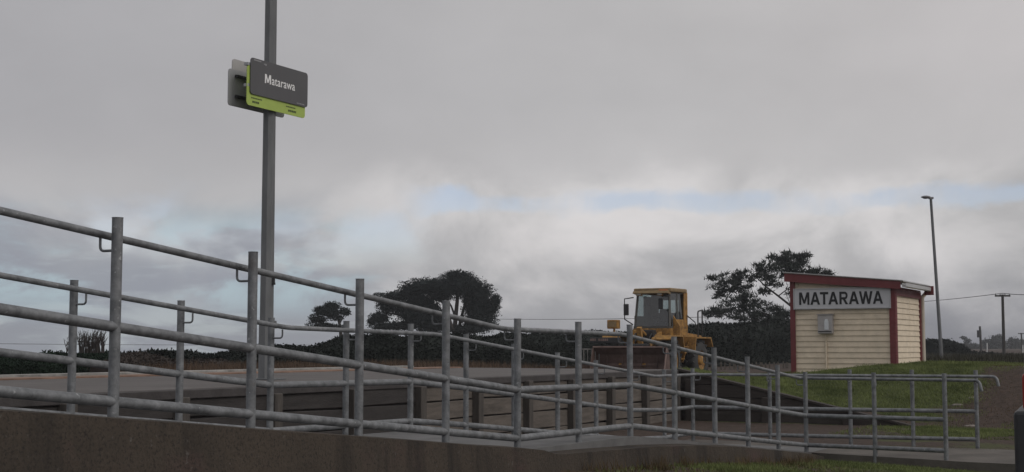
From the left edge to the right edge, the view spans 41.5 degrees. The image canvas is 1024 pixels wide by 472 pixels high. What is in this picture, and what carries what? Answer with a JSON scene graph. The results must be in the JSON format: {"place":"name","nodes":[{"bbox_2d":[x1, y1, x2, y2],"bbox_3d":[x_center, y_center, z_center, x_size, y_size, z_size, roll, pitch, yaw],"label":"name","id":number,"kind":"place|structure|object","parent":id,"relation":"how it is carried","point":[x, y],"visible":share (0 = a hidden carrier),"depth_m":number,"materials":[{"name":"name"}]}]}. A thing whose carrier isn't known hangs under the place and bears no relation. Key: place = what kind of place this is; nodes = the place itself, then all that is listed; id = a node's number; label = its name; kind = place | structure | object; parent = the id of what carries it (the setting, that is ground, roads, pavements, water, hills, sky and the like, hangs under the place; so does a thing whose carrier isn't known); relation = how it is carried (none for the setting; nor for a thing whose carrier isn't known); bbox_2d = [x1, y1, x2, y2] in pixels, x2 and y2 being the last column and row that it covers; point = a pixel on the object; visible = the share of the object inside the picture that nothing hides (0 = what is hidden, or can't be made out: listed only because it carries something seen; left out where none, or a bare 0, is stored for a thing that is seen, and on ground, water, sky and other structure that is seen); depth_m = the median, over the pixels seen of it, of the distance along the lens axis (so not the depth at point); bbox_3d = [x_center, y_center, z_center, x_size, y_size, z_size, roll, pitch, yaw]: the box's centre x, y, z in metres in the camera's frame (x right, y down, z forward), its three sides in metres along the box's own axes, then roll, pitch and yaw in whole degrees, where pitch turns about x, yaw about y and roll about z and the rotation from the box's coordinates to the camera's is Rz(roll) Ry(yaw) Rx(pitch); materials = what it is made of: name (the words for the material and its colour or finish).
{"place":"outdoors","nodes":[
{"label":"outdoors","id":0,"kind":"place"},
{"bbox_2d":[120,357,621,371],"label":"dry grass","id":1,"kind":"structure","parent":0,"point":[288,363],"depth_m":36.70,"materials":[{"name":"plant"}]},
{"bbox_2d":[0,0,1023,353],"label":"sky","id":2,"kind":"structure","parent":0,"point":[573,157],"materials":[{"name":"grey"}]},
{"bbox_2d":[85,349,1023,471],"bbox_3d":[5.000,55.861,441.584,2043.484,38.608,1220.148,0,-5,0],"label":"ground","id":3,"kind":"structure","parent":0,"point":[1009,401],"depth_m":26.01,"materials":[{"name":"green plant"}]},
{"bbox_2d":[0,349,121,374],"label":"hedge","id":4,"kind":"object","parent":3,"relation":"on","point":[8,365],"visible":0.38,"depth_m":34.79,"materials":[{"name":"green plant"}]},
{"bbox_2d":[63,329,107,352],"bbox_3d":[-10.372,2.544,32.889,1.041,0.607,1.216,1,-5,-10],"label":"bare shrub","id":5,"kind":"object","parent":3,"relation":"on","point":[93,346],"visible":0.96,"depth_m":32.63,"materials":[{"name":"grey plant"}]},
{"bbox_2d":[87,351,237,372],"bbox_3d":[-9.000,3.612,36.638,1.904,1.071,5.080,-3,-5,29],"label":"brush","id":6,"kind":"object","parent":3,"relation":"on","point":[138,358],"visible":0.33,"depth_m":35.05,"materials":[{"name":"green plant"}]},
{"bbox_2d":[304,300,350,335],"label":"macrocarpa tree","id":7,"kind":"object","parent":3,"relation":"on","point":[329,310],"visible":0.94,"depth_m":129.48,"materials":[{"name":"green plant"}]},
{"bbox_2d":[0,366,671,432],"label":"platform","id":8,"kind":"structure","parent":3,"relation":"on","point":[95,382],"depth_m":20.57,"materials":[{"name":"concrete"}]},
{"bbox_2d":[256,0,285,379],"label":"lamp post","id":9,"kind":"object","parent":8,"relation":"on","point":[267,284],"visible":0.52,"depth_m":19.29,"materials":[{"name":"metal"}]},
{"bbox_2d":[227,59,283,117],"bbox_3d":[-3.637,-2.127,19.542,0.100,0.686,1.394,-3,-5,28],"label":"station sign","id":10,"kind":"object","parent":9,"relation":"attached to","point":[237,74],"visible":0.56,"depth_m":19.12,"materials":[{"name":"metal"}]},
{"bbox_2d":[244,58,307,117],"bbox_3d":[-3.386,-2.118,19.429,0.094,0.677,1.356,-3,-5,28],"label":"station sign","id":11,"kind":"object","parent":9,"relation":"attached to","point":[275,87],"visible":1,"depth_m":19.36,"materials":[{"name":"metal"}]},
{"bbox_2d":[0,370,680,434],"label":"timber retaining wall","id":12,"kind":"structure","parent":3,"relation":"on","point":[480,406],"depth_m":18.93,"materials":[{"name":"brown wood"}]},
{"bbox_2d":[120,329,626,367],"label":"hedge","id":13,"kind":"object","parent":3,"relation":"on","point":[378,347],"visible":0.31,"depth_m":51.27,"materials":[{"name":"green plant"}]},
{"bbox_2d":[0,409,824,471],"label":"retaining wall","id":14,"kind":"structure","parent":3,"relation":"on","point":[33,441],"depth_m":7.91,"materials":[{"name":"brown concrete"}]},
{"bbox_2d":[365,268,502,334],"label":"macrocarpa tree","id":15,"kind":"object","parent":3,"relation":"on","point":[479,304],"visible":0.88,"depth_m":139.12,"materials":[{"name":"green plant"}]},
{"bbox_2d":[0,206,982,462],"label":"ramp railing","id":16,"kind":"object","parent":3,"relation":"on","point":[114,402],"visible":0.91,"depth_m":9.45,"materials":[{"name":"metal"}]},
{"bbox_2d":[363,432,827,453],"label":"ramp","id":17,"kind":"structure","parent":3,"relation":"on","point":[563,443],"depth_m":12.83,"materials":[{"name":"concrete"}]},
{"bbox_2d":[0,272,999,448],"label":"ramp railing","id":18,"kind":"object","parent":17,"relation":"on","point":[73,361],"visible":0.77,"depth_m":13.88,"materials":[{"name":"metal"}]},
{"bbox_2d":[590,288,712,369],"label":"wheel loader","id":19,"kind":"object","parent":3,"relation":"on","point":[663,325],"visible":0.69,"depth_m":49.11,"materials":[{"name":"metal"}]},
{"bbox_2d":[582,348,603,368],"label":"pallet fork","id":20,"kind":"object","parent":19,"relation":"attached to","point":[584,365],"visible":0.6,"depth_m":47.26,"materials":[{"name":"grey metal"}]},
{"bbox_2d":[580,452,818,471],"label":"long grass","id":21,"kind":"structure","parent":3,"relation":"on","point":[745,461],"depth_m":13.37,"materials":[{"name":"green plant"}]},
{"bbox_2d":[680,361,787,369],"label":"batten fence","id":22,"kind":"object","parent":3,"relation":"on","point":[761,365],"visible":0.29,"depth_m":62.40,"materials":[{"name":"wood"}]},
{"bbox_2d":[682,317,790,367],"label":"hedge","id":23,"kind":"object","parent":3,"relation":"on","point":[767,341],"visible":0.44,"depth_m":76.76,"materials":[{"name":"green plant"}]},
{"bbox_2d":[703,247,837,321],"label":"pine tree","id":24,"kind":"object","parent":3,"relation":"on","point":[794,262],"visible":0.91,"depth_m":99.66,"materials":[{"name":"green plant"}]},
{"bbox_2d":[677,368,915,426],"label":"wing wall","id":25,"kind":"structure","parent":3,"relation":"on","point":[730,390],"depth_m":26.96,"materials":[{"name":"black concrete"}]},
{"bbox_2d":[783,272,933,372],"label":"station shed","id":26,"kind":"structure","parent":3,"relation":"on","point":[894,333],"depth_m":31.43,"materials":[{"name":"beige paint"}]},
{"bbox_2d":[816,314,833,368],"bbox_3d":[7.300,2.543,31.417,0.374,1.452,0.181,-3,-5,28],"label":"meter box","id":27,"kind":"object","parent":26,"relation":"attached to","point":[825,324],"visible":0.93,"depth_m":31.41,"materials":[{"name":"grey metal"}]},
{"bbox_2d":[824,319,828,329],"bbox_3d":[7.298,2.050,31.370,0.100,0.250,0.012,-3,-5,28],"label":"window","id":28,"kind":"structure","parent":27,"relation":"in","point":[826,323],"depth_m":31.36,"materials":[{"name":"grey glass"}]},
{"bbox_2d":[793,287,890,308],"bbox_3d":[7.639,1.445,31.350,2.265,0.488,0.060,-3,-5,28],"label":"name board","id":29,"kind":"object","parent":26,"relation":"attached to","point":[844,298],"visible":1,"depth_m":31.32,"materials":[{"name":"white paint"}]},
{"bbox_2d":[921,195,942,355],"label":"street lamp","id":30,"kind":"object","parent":3,"relation":"on","point":[936,284],"visible":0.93,"depth_m":61.99,"materials":[{"name":"metal"}]},
{"bbox_2d":[919,337,1022,354],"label":"bush row","id":31,"kind":"object","parent":3,"relation":"on","point":[952,347],"visible":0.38,"depth_m":117.74,"materials":[{"name":"green plant"}]},
{"bbox_2d":[959,336,983,348],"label":"gum tree","id":32,"kind":"object","parent":3,"relation":"on","point":[966,341],"visible":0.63,"depth_m":398.29,"materials":[{"name":"green plant"}]},
{"bbox_2d":[926,351,1023,362],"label":"hedge","id":33,"kind":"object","parent":3,"relation":"on","point":[1007,357],"depth_m":47.71,"materials":[{"name":"green plant"}]},
{"bbox_2d":[977,326,981,350],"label":"power pole","id":34,"kind":"object","parent":3,"relation":"on","point":[979,333],"visible":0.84,"depth_m":229.03,"materials":[{"name":"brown wood"}]},
{"bbox_2d":[982,334,1008,348],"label":"gum tree","id":35,"kind":"object","parent":3,"relation":"on","point":[994,342],"visible":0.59,"depth_m":417.67,"materials":[{"name":"green plant"}]},
{"bbox_2d":[995,293,1009,353],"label":"power pole","id":36,"kind":"object","parent":3,"relation":"on","point":[1002,296],"visible":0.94,"depth_m":114.70,"materials":[{"name":"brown wood"}]},
{"bbox_2d":[924,293,1023,301],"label":"overhead wire","id":37,"kind":"object","parent":36,"relation":"attached to","point":[982,295],"visible":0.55,"depth_m":121.40,"materials":[{"name":"black metal"}]},
{"bbox_2d":[1007,336,1023,348],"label":"gum tree","id":38,"kind":"object","parent":3,"relation":"on","point":[1014,343],"visible":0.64,"depth_m":427.67,"materials":[{"name":"green plant"}]},
{"bbox_2d":[1014,374,1023,471],"bbox_3d":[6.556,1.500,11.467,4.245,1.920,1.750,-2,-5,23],"label":"post","id":39,"kind":"object","parent":3,"relation":"on","point":[1019,435],"visible":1,"depth_m":11.50,"materials":[{"name":"black metal"}]},
{"bbox_2d":[529,316,713,319],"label":"overhead wire","id":40,"kind":"object","parent":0,"point":[562,319],"visible":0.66,"depth_m":197.27,"materials":[{"name":"black metal"}]},
{"bbox_2d":[568,359,1023,471],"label":"grass","id":41,"kind":"structure","parent":0,"point":[924,429],"depth_m":27.40,"materials":[{"name":"green plant"}]},
{"bbox_2d":[684,439,1014,471],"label":"path","id":42,"kind":"structure","parent":0,"point":[990,460],"depth_m":18.03,"materials":[{"name":"concrete"}]}
]}

